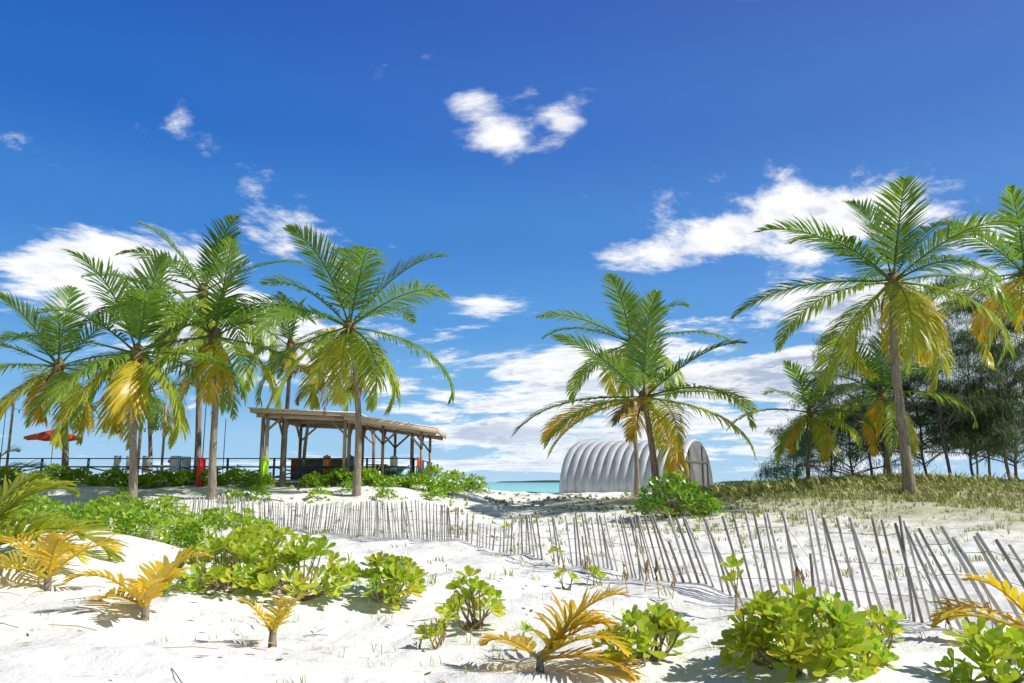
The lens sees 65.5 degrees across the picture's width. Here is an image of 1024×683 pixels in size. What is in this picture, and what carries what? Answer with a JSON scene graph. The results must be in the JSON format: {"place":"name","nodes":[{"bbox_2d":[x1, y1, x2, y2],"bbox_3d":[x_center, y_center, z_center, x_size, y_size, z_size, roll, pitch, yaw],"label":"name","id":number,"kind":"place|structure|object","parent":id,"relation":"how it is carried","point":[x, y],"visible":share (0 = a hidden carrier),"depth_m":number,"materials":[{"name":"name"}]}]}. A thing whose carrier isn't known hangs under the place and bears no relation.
{"place":"outdoors","nodes":[
{"label":"outdoors","id":0,"kind":"place"},
{"bbox_2d":[23,429,79,440],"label":"umbrella canopy","id":1,"kind":"object","parent":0,"point":[44,436],"visible":0.61,"depth_m":45.85,"materials":[{"name":"red fabric"}]},
{"bbox_2d":[0,479,1023,682],"bbox_3d":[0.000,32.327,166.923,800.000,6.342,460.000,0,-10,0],"label":"terrain","id":2,"kind":"structure","parent":0,"point":[122,645],"depth_m":10.11,"materials":[{"name":"white sand"}]},
{"bbox_2d":[0,402,225,472],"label":"string lights","id":3,"kind":"object","parent":2,"relation":"on","point":[143,428],"visible":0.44,"depth_m":46.78},
{"bbox_2d":[1,479,367,485],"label":"deck platform","id":4,"kind":"structure","parent":2,"relation":"on","point":[243,480],"depth_m":39.41,"materials":[{"name":"wood"}]},
{"bbox_2d":[5,400,167,474],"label":"wooden poles","id":5,"kind":"object","parent":4,"relation":"on","point":[139,436],"visible":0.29,"depth_m":42.30,"materials":[{"name":"brown wood"}]},
{"bbox_2d":[113,456,190,473],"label":"patio furniture","id":6,"kind":"object","parent":4,"relation":"on","point":[173,462],"visible":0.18,"depth_m":41.40,"materials":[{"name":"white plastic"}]},
{"bbox_2d":[1,481,419,489],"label":"deck lattice skirt","id":7,"kind":"object","parent":4,"relation":"attached to","point":[296,485],"visible":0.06,"depth_m":39.34,"materials":[{"name":"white wood"}]},
{"bbox_2d":[0,458,431,478],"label":"deck railing","id":8,"kind":"object","parent":4,"relation":"on","point":[227,466],"visible":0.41,"depth_m":39.55,"materials":[{"name":"black metal"}]},
{"bbox_2d":[346,455,353,471],"bbox_3d":[-8.093,6.139,39.834,0.370,0.941,0.390,0,-10,0],"label":"chair","id":9,"kind":"object","parent":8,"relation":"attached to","point":[351,462],"visible":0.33,"depth_m":39.72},
{"bbox_2d":[290,459,295,474],"bbox_3d":[-10.939,6.273,39.810,0.234,0.768,0.250,0,-10,0],"label":"chair","id":10,"kind":"object","parent":4,"relation":"on","point":[293,462],"visible":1,"depth_m":39.73,"materials":[{"name":"brown wood"}]},
{"bbox_2d":[322,455,330,472],"bbox_3d":[-9.294,6.130,39.937,0.370,0.894,0.390,0,-10,0],"label":"chair","id":11,"kind":"object","parent":4,"relation":"on","point":[326,462],"visible":0.88,"depth_m":39.80,"materials":[{"name":"brown wood"}]},
{"bbox_2d":[288,459,387,478],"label":"bar counter","id":12,"kind":"object","parent":4,"relation":"on","point":[315,462],"visible":0.36,"depth_m":42.11,"materials":[{"name":"brown wood"}]},
{"bbox_2d":[390,455,397,471],"bbox_3d":[-5.957,6.148,40.137,0.370,0.823,0.390,0,-10,0],"label":"chair","id":13,"kind":"object","parent":4,"relation":"on","point":[393,462],"visible":0.75,"depth_m":40.00,"materials":[{"name":"white plastic"}]},
{"bbox_2d":[395,459,417,476],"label":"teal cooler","id":14,"kind":"object","parent":4,"relation":"on","point":[405,472],"visible":0.5,"depth_m":40.15,"materials":[{"name":"teal paint"}]},
{"bbox_2d":[416,457,419,467],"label":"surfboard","id":15,"kind":"object","parent":4,"relation":"on","point":[418,463],"visible":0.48,"depth_m":40.86,"materials":[{"name":"red plastic"}]},
{"bbox_2d":[196,457,205,486],"bbox_3d":[-14.949,6.296,38.283,0.370,1.455,0.390,0,-10,0],"label":"kayak","id":16,"kind":"object","parent":2,"relation":"on","point":[201,464],"visible":0.77,"depth_m":38.16,"materials":[{"name":"red plastic"}]},
{"bbox_2d":[259,456,268,488],"bbox_3d":[-11.852,6.367,38.068,0.370,1.754,0.390,0,-10,0],"label":"kayak","id":17,"kind":"object","parent":2,"relation":"on","point":[264,466],"visible":0.7,"depth_m":37.98,"materials":[{"name":"plastic"}]},
{"bbox_2d":[43,577,543,672],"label":"young palm trunks","id":18,"kind":"object","parent":2,"relation":"on","point":[47,585],"visible":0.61,"depth_m":7.66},
{"bbox_2d":[249,408,445,485],"bbox_3d":[-8.269,5.986,42.728,9.322,4.096,8.362,0,-10,0],"label":"timber pavilion","id":19,"kind":"object","parent":2,"relation":"on","point":[340,421],"visible":0.84,"depth_m":39.44,"materials":[{"name":"brown wood"}]},
{"bbox_2d":[247,407,444,432],"bbox_3d":[-8.300,4.444,43.037,9.380,1.039,8.450,0,-10,0],"label":"pavilion roof","id":20,"kind":"object","parent":19,"relation":"attached to","point":[344,413],"visible":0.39,"depth_m":39.07,"materials":[{"name":"beige wood"}]},
{"bbox_2d":[57,294,917,502],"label":"palm trunks","id":21,"kind":"object","parent":2,"relation":"on","point":[908,477],"visible":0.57,"depth_m":35.25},
{"bbox_2d":[0,180,1023,464],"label":"palm rachis","id":22,"kind":"object","parent":21,"relation":"attached to","point":[356,320],"visible":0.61,"depth_m":36.40,"materials":[{"name":"green plant"}]},
{"bbox_2d":[46,265,1023,435],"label":"palm fibre","id":23,"kind":"object","parent":21,"relation":"attached to","point":[892,279],"visible":0.45,"depth_m":37.98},
{"bbox_2d":[0,542,992,682],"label":"dry leaves twigs","id":24,"kind":"object","parent":2,"relation":"on","point":[797,572],"visible":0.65,"depth_m":9.78,"materials":[{"name":"brown plant"}]},
{"bbox_2d":[0,174,1023,493],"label":"palm fronds","id":25,"kind":"object","parent":2,"relation":"on","point":[630,358],"visible":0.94,"depth_m":35.86,"materials":[{"name":"green plant"}]},
{"bbox_2d":[60,285,1023,423],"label":"palm coconuts","id":26,"kind":"object","parent":25,"relation":"on","point":[355,337],"visible":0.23,"depth_m":36.27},
{"bbox_2d":[0,450,1023,678],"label":"young palm rachis","id":27,"kind":"object","parent":2,"relation":"on","point":[543,656],"visible":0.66,"depth_m":8.16,"materials":[{"name":"yellow plant"}]},
{"bbox_2d":[0,445,1023,681],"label":"young palm fronds","id":28,"kind":"object","parent":27,"relation":"attached to","point":[44,551],"visible":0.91,"depth_m":8.45,"materials":[{"name":"yellow plant"}]},
{"bbox_2d":[0,463,1023,682],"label":"shrubs","id":29,"kind":"object","parent":2,"relation":"on","point":[783,631],"depth_m":9.79,"materials":[{"name":"green plant"}]},
{"bbox_2d":[32,466,1023,682],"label":"dune grass","id":30,"kind":"structure","parent":2,"relation":"on","point":[791,488],"depth_m":31.21,"materials":[{"name":"green plant"}]},
{"bbox_2d":[151,494,1023,629],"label":"sand fence pickets","id":31,"kind":"object","parent":2,"relation":"on","point":[980,543],"visible":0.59,"depth_m":12.92,"materials":[{"name":"grey wood"}]},
{"bbox_2d":[160,499,1023,614],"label":"sand fence wires","id":32,"kind":"object","parent":2,"relation":"on","point":[683,549],"visible":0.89,"depth_m":13.26,"materials":[{"name":"grey metal"}]},
{"bbox_2d":[559,439,712,493],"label":"quonset hut","id":33,"kind":"object","parent":2,"relation":"on","point":[600,466],"visible":0.59,"depth_m":59.36,"materials":[{"name":"silver metal"}]},
{"bbox_2d":[683,446,709,487],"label":"door frame","id":34,"kind":"object","parent":33,"relation":"attached to","point":[689,462],"visible":0.5,"depth_m":60.10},
{"bbox_2d":[753,261,1023,480],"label":"casuarina","id":35,"kind":"object","parent":2,"relation":"on","point":[1003,383],"depth_m":61.90,"materials":[{"name":"green plant"}]},
{"bbox_2d":[0,93,1023,474],"bbox_3d":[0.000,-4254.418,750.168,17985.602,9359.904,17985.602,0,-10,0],"label":"cloud","id":36,"kind":"structure","parent":0,"point":[52,265],"depth_m":8588.91,"materials":[{"name":"white"}]},
{"bbox_2d":[0,0,1023,481],"label":"sky","id":37,"kind":"structure","parent":0,"point":[340,115],"materials":[{"name":"blue"}]},
{"bbox_2d":[482,482,736,492],"bbox_3d":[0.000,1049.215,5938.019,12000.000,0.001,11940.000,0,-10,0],"label":"sea water","id":38,"kind":"structure","parent":0,"point":[537,487],"depth_m":312.46,"materials":[{"name":"teal liquid"}]},
{"bbox_2d":[496,479,1023,482],"bbox_3d":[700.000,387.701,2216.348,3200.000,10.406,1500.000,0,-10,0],"label":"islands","id":39,"kind":"object","parent":38,"relation":"in","point":[547,481],"visible":0.19,"depth_m":2954.07,"materials":[{"name":"green plant"}]}
]}

